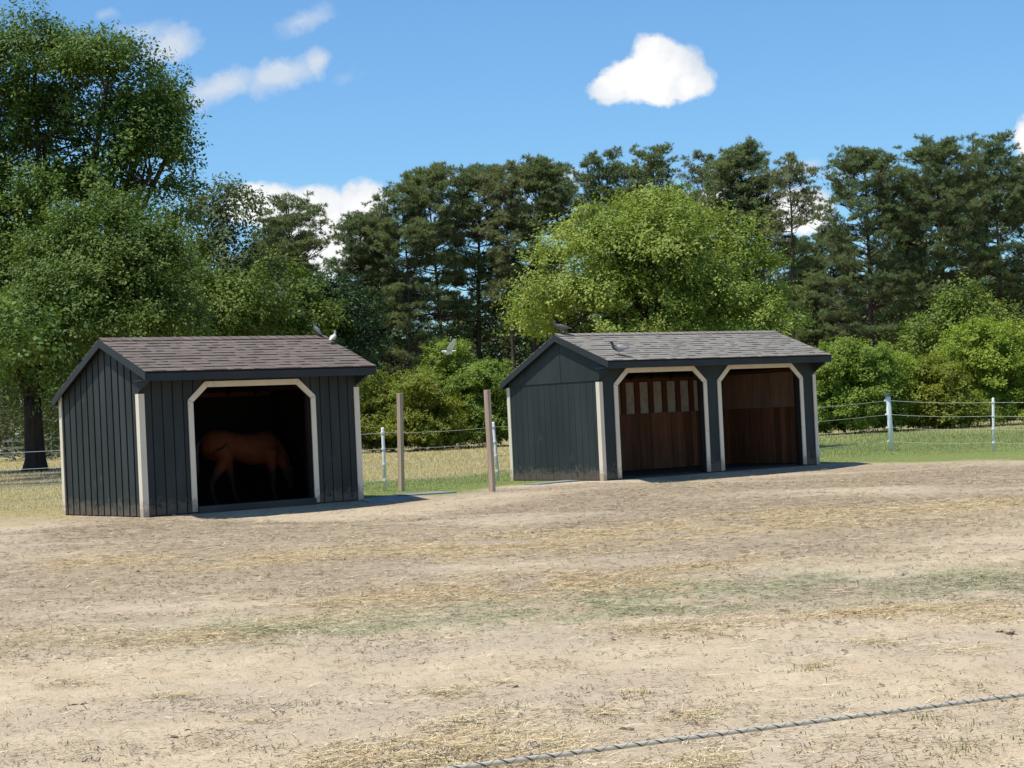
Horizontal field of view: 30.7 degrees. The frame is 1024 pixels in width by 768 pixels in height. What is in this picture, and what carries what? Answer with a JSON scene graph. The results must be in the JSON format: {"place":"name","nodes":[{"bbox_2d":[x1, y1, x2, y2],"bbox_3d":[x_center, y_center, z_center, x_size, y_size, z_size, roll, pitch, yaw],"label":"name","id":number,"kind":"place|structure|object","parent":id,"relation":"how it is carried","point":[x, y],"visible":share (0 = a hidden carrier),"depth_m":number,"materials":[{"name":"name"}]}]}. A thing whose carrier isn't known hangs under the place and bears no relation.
{"place":"outdoors","nodes":[
{"label":"outdoors","id":0,"kind":"place"},
{"bbox_2d":[441,339,455,353],"bbox_3d":[-1.534,-0.929,47.070,0.401,0.364,0.445,-3,-1,24],"label":"pigeon","id":1,"kind":"object","parent":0,"point":[449,350],"visible":1,"depth_m":46.95,"materials":[{"name":"white"}]},
{"bbox_2d":[0,417,1023,767],"bbox_3d":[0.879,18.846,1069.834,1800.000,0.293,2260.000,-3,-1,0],"label":"ground","id":2,"kind":"structure","parent":0,"point":[304,671],"depth_m":14.20,"materials":[{"name":"beige soil"}]},
{"bbox_2d":[0,436,60,460],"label":"board fence","id":3,"kind":"object","parent":2,"relation":"on","point":[12,454],"visible":0.08,"depth_m":114.62,"materials":[{"name":"grey wood"}]},
{"bbox_2d":[0,0,223,471],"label":"maple tree","id":4,"kind":"object","parent":2,"relation":"on","point":[157,110],"visible":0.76,"depth_m":76.17,"materials":[{"name":"green plant"}]},
{"bbox_2d":[0,177,235,377],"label":"maple tree","id":5,"kind":"object","parent":2,"relation":"on","point":[78,276],"visible":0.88,"depth_m":65.11,"materials":[{"name":"green plant"}]},
{"bbox_2d":[52,335,376,517],"bbox_3d":[-5.352,0.782,33.808,4.701,3.285,3.530,-2,-1,-39],"label":"run in shed","id":6,"kind":"object","parent":2,"relation":"on","point":[139,417],"visible":0.98,"depth_m":33.06,"materials":[{"name":"grey wood"}]},
{"bbox_2d":[195,430,293,504],"bbox_3d":[-4.909,1.509,34.221,2.129,1.387,0.689,-2,-1,-39],"label":"horse","id":7,"kind":"object","parent":6,"relation":"on","point":[223,449],"visible":1,"depth_m":34.05},
{"bbox_2d":[312,323,322,335],"bbox_3d":[-3.659,-1.025,35.093,0.227,0.273,0.115,-3,-1,14],"label":"pigeon","id":8,"kind":"object","parent":6,"relation":"on","point":[316,329],"visible":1,"depth_m":35.06,"materials":[{"name":"grey"}]},
{"bbox_2d":[329,331,335,341],"bbox_3d":[-3.350,-0.887,34.861,0.112,0.217,0.282,-3,-1,21],"label":"pigeon","id":9,"kind":"object","parent":6,"relation":"on","point":[332,337],"visible":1,"depth_m":34.84,"materials":[{"name":"white"}]},
{"bbox_2d":[140,251,313,336],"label":"maple tree","id":10,"kind":"object","parent":2,"relation":"on","point":[262,307],"visible":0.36,"depth_m":87.35,"materials":[{"name":"green plant"}]},
{"bbox_2d":[153,171,311,328],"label":"birch tree","id":11,"kind":"object","parent":2,"relation":"on","point":[221,235],"visible":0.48,"depth_m":91.81,"materials":[{"name":"green plant"}]},
{"bbox_2d":[239,239,285,334],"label":"pine tree","id":12,"kind":"object","parent":2,"relation":"on","point":[249,248],"visible":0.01,"depth_m":117.34,"materials":[{"name":"green plant"}]},
{"bbox_2d":[248,190,336,285],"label":"pine tree","id":13,"kind":"object","parent":2,"relation":"on","point":[304,242],"visible":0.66,"depth_m":107.88,"materials":[{"name":"green plant"}]},
{"bbox_2d":[232,244,359,343],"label":"oak tree","id":14,"kind":"object","parent":2,"relation":"on","point":[302,326],"visible":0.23,"depth_m":95.73,"materials":[{"name":"green plant"}]},
{"bbox_2d":[286,258,398,389],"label":"oak tree","id":15,"kind":"object","parent":2,"relation":"on","point":[362,348],"visible":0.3,"depth_m":99.69,"materials":[{"name":"green plant"}]},
{"bbox_2d":[314,210,398,433],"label":"pine tree","id":16,"kind":"object","parent":2,"relation":"on","point":[353,224],"visible":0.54,"depth_m":116.99,"materials":[{"name":"green plant"}]},
{"bbox_2d":[345,215,416,378],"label":"pine tree","id":17,"kind":"object","parent":2,"relation":"on","point":[388,282],"visible":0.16,"depth_m":119.12,"materials":[{"name":"green plant"}]},
{"bbox_2d":[360,496,411,502],"bbox_3d":[-2.386,2.126,34.365,0.900,0.074,0.600,-2,-1,-34],"label":"rubber mat","id":18,"kind":"object","parent":2,"relation":"on","point":[383,499],"visible":1,"depth_m":34.23,"materials":[{"name":"grey rubber"}]},
{"bbox_2d":[356,369,421,451],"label":"shrub","id":19,"kind":"object","parent":2,"relation":"on","point":[376,408],"visible":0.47,"depth_m":83.32,"materials":[{"name":"green plant"}]},
{"bbox_2d":[397,393,404,491],"bbox_3d":[-2.244,1.226,37.597,0.127,2.077,0.150,-3,-1,41],"label":"wooden post","id":20,"kind":"object","parent":2,"relation":"on","point":[400,446],"visible":0.79,"depth_m":37.56,"materials":[{"name":"brown wood"}]},
{"bbox_2d":[360,179,454,378],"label":"pine tree","id":21,"kind":"object","parent":2,"relation":"on","point":[390,224],"visible":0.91,"depth_m":115.84,"materials":[{"name":"green plant"}]},
{"bbox_2d":[393,491,456,495],"bbox_3d":[-1.657,2.084,35.500,1.000,0.027,0.700,-2,-1,-29],"label":"rubber mat","id":22,"kind":"object","parent":2,"relation":"on","point":[427,493],"visible":0.98,"depth_m":35.33,"materials":[{"name":"grey rubber"}]},
{"bbox_2d":[376,367,476,451],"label":"shrub","id":23,"kind":"object","parent":2,"relation":"on","point":[428,414],"visible":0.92,"depth_m":81.36,"materials":[{"name":"green plant"}]},
{"bbox_2d":[386,159,481,393],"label":"pine tree","id":24,"kind":"object","parent":2,"relation":"on","point":[434,181],"visible":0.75,"depth_m":117.07,"materials":[{"name":"green plant"}]},
{"bbox_2d":[413,335,486,447],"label":"shrub","id":25,"kind":"object","parent":2,"relation":"on","point":[461,352],"visible":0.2,"depth_m":85.53,"materials":[{"name":"green plant"}]},
{"bbox_2d":[428,161,519,363],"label":"pine tree","id":26,"kind":"object","parent":2,"relation":"on","point":[464,183],"visible":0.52,"depth_m":118.86,"materials":[{"name":"green plant"}]},
{"bbox_2d":[443,354,517,446],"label":"shrub","id":27,"kind":"object","parent":2,"relation":"on","point":[492,378],"visible":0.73,"depth_m":83.24,"materials":[{"name":"green plant"}]},
{"bbox_2d":[484,390,495,491],"bbox_3d":[-0.422,1.124,35.396,0.117,2.033,0.107,-3,-1,36],"label":"wooden post","id":28,"kind":"object","parent":2,"relation":"on","point":[489,440],"visible":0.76,"depth_m":35.36,"materials":[{"name":"brown wood"}]},
{"bbox_2d":[469,159,538,370],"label":"pine tree","id":29,"kind":"object","parent":2,"relation":"on","point":[505,189],"visible":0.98,"depth_m":116.28,"materials":[{"name":"green plant"}]},
{"bbox_2d":[4,492,1016,766],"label":"dung crumbs","id":30,"kind":"object","parent":2,"relation":"on","point":[612,640],"visible":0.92,"depth_m":11.35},
{"bbox_2d":[0,233,1022,457],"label":"pine wood","id":31,"kind":"object","parent":2,"relation":"on","point":[798,258],"visible":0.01,"depth_m":135.94,"materials":[{"name":"green plant"}]},
{"bbox_2d":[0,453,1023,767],"bbox_3d":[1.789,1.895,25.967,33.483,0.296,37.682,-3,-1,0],"label":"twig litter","id":32,"kind":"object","parent":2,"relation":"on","point":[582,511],"visible":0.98,"depth_m":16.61,"materials":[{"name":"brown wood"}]},
{"bbox_2d":[0,273,1023,460],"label":"woodland understory","id":33,"kind":"object","parent":2,"relation":"on","point":[50,419],"visible":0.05,"depth_m":121.17,"materials":[{"name":"green plant"}]},
{"bbox_2d":[0,393,1023,503],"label":"rope fence","id":34,"kind":"object","parent":2,"relation":"on","point":[889,414],"visible":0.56,"depth_m":44.19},
{"bbox_2d":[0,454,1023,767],"bbox_3d":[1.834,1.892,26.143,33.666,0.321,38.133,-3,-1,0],"label":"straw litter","id":35,"kind":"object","parent":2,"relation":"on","point":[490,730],"visible":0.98,"depth_m":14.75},
{"bbox_2d":[2,552,1021,767],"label":"grass tufts","id":36,"kind":"object","parent":2,"relation":"on","point":[922,718],"visible":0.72,"depth_m":10.00,"materials":[{"name":"green plant"}]},
{"bbox_2d":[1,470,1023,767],"bbox_3d":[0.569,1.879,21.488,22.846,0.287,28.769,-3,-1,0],"label":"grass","id":37,"kind":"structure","parent":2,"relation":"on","point":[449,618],"depth_m":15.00,"materials":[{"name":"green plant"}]},
{"bbox_2d":[486,153,577,354],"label":"pine tree","id":38,"kind":"object","parent":2,"relation":"on","point":[543,172],"visible":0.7,"depth_m":117.22,"materials":[{"name":"green plant"}]},
{"bbox_2d":[524,480,580,484],"bbox_3d":[0.831,2.021,38.287,1.100,0.034,0.500,-2,-1,-37],"label":"rubber mat","id":39,"kind":"object","parent":2,"relation":"on","point":[549,482],"visible":0.99,"depth_m":38.16,"materials":[{"name":"grey rubber"}]},
{"bbox_2d":[530,162,585,309],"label":"pine tree","id":40,"kind":"object","parent":2,"relation":"on","point":[560,214],"visible":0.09,"depth_m":126.33,"materials":[{"name":"green plant"}]},
{"bbox_2d":[566,145,653,325],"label":"pine tree","id":41,"kind":"object","parent":2,"relation":"on","point":[607,175],"visible":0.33,"depth_m":123.72,"materials":[{"name":"green plant"}]},
{"bbox_2d":[604,141,704,331],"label":"pine tree","id":42,"kind":"object","parent":2,"relation":"on","point":[651,167],"visible":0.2,"depth_m":121.69,"materials":[{"name":"green plant"}]},
{"bbox_2d":[490,168,822,352],"bbox_3d":[4.428,-2.090,56.198,10.208,8.777,8.370,-3,-1,0],"label":"maple tree","id":43,"kind":"object","parent":2,"relation":"on","point":[676,231],"visible":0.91,"depth_m":55.48,"materials":[{"name":"green plant"}]},
{"bbox_2d":[500,330,831,480],"bbox_3d":[3.462,0.491,41.008,6.471,3.270,3.703,-2,-1,-37],"label":"run in shed","id":44,"kind":"object","parent":2,"relation":"on","point":[588,406],"visible":0.98,"depth_m":40.34,"materials":[{"name":"grey paint"}]},
{"bbox_2d":[553,320,571,333],"bbox_3d":[1.046,-1.198,39.112,0.413,0.280,0.156,-3,-1,-9],"label":"pigeon","id":45,"kind":"object","parent":44,"relation":"on","point":[560,327],"visible":1,"depth_m":39.06,"materials":[{"name":"grey"}]},
{"bbox_2d":[609,341,629,354],"bbox_3d":[2.205,-0.745,38.168,0.434,0.294,0.156,-3,-1,5],"label":"pigeon","id":46,"kind":"object","parent":44,"relation":"on","point":[618,348],"visible":1,"depth_m":38.12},
{"bbox_2d":[676,148,732,249],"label":"pine tree","id":47,"kind":"object","parent":2,"relation":"on","point":[700,178],"visible":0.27,"depth_m":125.45,"materials":[{"name":"green plant"}]},
{"bbox_2d":[694,135,802,336],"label":"pine tree","id":48,"kind":"object","parent":2,"relation":"on","point":[744,194],"visible":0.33,"depth_m":117.18,"materials":[{"name":"green plant"}]},
{"bbox_2d":[757,150,827,338],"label":"pine tree","id":49,"kind":"object","parent":2,"relation":"on","point":[784,184],"visible":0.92,"depth_m":114.07,"materials":[{"name":"green plant"}]},
{"bbox_2d":[789,268,846,392],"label":"pine tree","id":50,"kind":"object","parent":2,"relation":"on","point":[808,282],"visible":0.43,"depth_m":111.73,"materials":[{"name":"green plant"}]},
{"bbox_2d":[787,222,867,390],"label":"pine tree","id":51,"kind":"object","parent":2,"relation":"on","point":[821,249],"visible":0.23,"depth_m":117.68,"materials":[{"name":"green plant"}]},
{"bbox_2d":[808,335,917,434],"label":"shrub","id":52,"kind":"object","parent":2,"relation":"on","point":[855,369],"visible":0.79,"depth_m":75.08,"materials":[{"name":"green plant"}]},
{"bbox_2d":[800,144,938,361],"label":"pine tree","id":53,"kind":"object","parent":2,"relation":"on","point":[856,160],"visible":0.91,"depth_m":105.34,"materials":[{"name":"green plant"}]},
{"bbox_2d":[855,215,929,345],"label":"pine tree","id":54,"kind":"object","parent":2,"relation":"on","point":[887,253],"visible":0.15,"depth_m":123.52,"materials":[{"name":"green plant"}]},
{"bbox_2d":[861,345,934,431],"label":"shrub","id":55,"kind":"object","parent":2,"relation":"on","point":[911,359],"visible":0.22,"depth_m":76.93,"materials":[{"name":"green plant"}]},
{"bbox_2d":[874,169,959,351],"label":"pine tree","id":56,"kind":"object","parent":2,"relation":"on","point":[919,244],"visible":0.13,"depth_m":121.33,"materials":[{"name":"green plant"}]},
{"bbox_2d":[880,133,1011,360],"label":"pine tree","id":57,"kind":"object","parent":2,"relation":"on","point":[933,156],"visible":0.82,"depth_m":105.24,"materials":[{"name":"green plant"}]},
{"bbox_2d":[894,349,1002,430],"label":"shrub","id":58,"kind":"object","parent":2,"relation":"on","point":[953,403],"visible":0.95,"depth_m":76.20,"materials":[{"name":"green plant"}]},
{"bbox_2d":[873,267,1023,386],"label":"maple tree","id":59,"kind":"object","parent":2,"relation":"on","point":[946,316],"visible":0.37,"depth_m":91.39,"materials":[{"name":"green plant"}]},
{"bbox_2d":[931,174,1009,385],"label":"pine tree","id":60,"kind":"object","parent":2,"relation":"on","point":[955,266],"visible":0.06,"depth_m":119.36,"materials":[{"name":"green plant"}]},
{"bbox_2d":[930,314,1023,425],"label":"shrub","id":61,"kind":"object","parent":2,"relation":"on","point":[996,357],"visible":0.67,"depth_m":78.14,"materials":[{"name":"green plant"}]},
{"bbox_2d":[948,128,1023,382],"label":"pine tree","id":62,"kind":"object","parent":2,"relation":"on","point":[993,178],"visible":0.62,"depth_m":107.72,"materials":[{"name":"green plant"}]},
{"bbox_2d":[983,150,1023,346],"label":"pine tree","id":63,"kind":"object","parent":2,"relation":"on","point":[1018,169],"visible":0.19,"depth_m":111.92,"materials":[{"name":"green plant"}]},
{"bbox_2d":[0,418,1023,527],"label":"meadow grass","id":64,"kind":"structure","parent":0,"point":[507,466],"depth_m":55.21,"materials":[{"name":"plant"}]},
{"bbox_2d":[0,0,1023,436],"label":"sky","id":65,"kind":"structure","parent":0,"point":[334,99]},
{"bbox_2d":[439,692,1023,767],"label":"fence rope","id":66,"kind":"object","parent":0,"point":[689,737],"visible":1,"depth_m":2.38,"materials":[{"name":"white fabric"}]}
]}

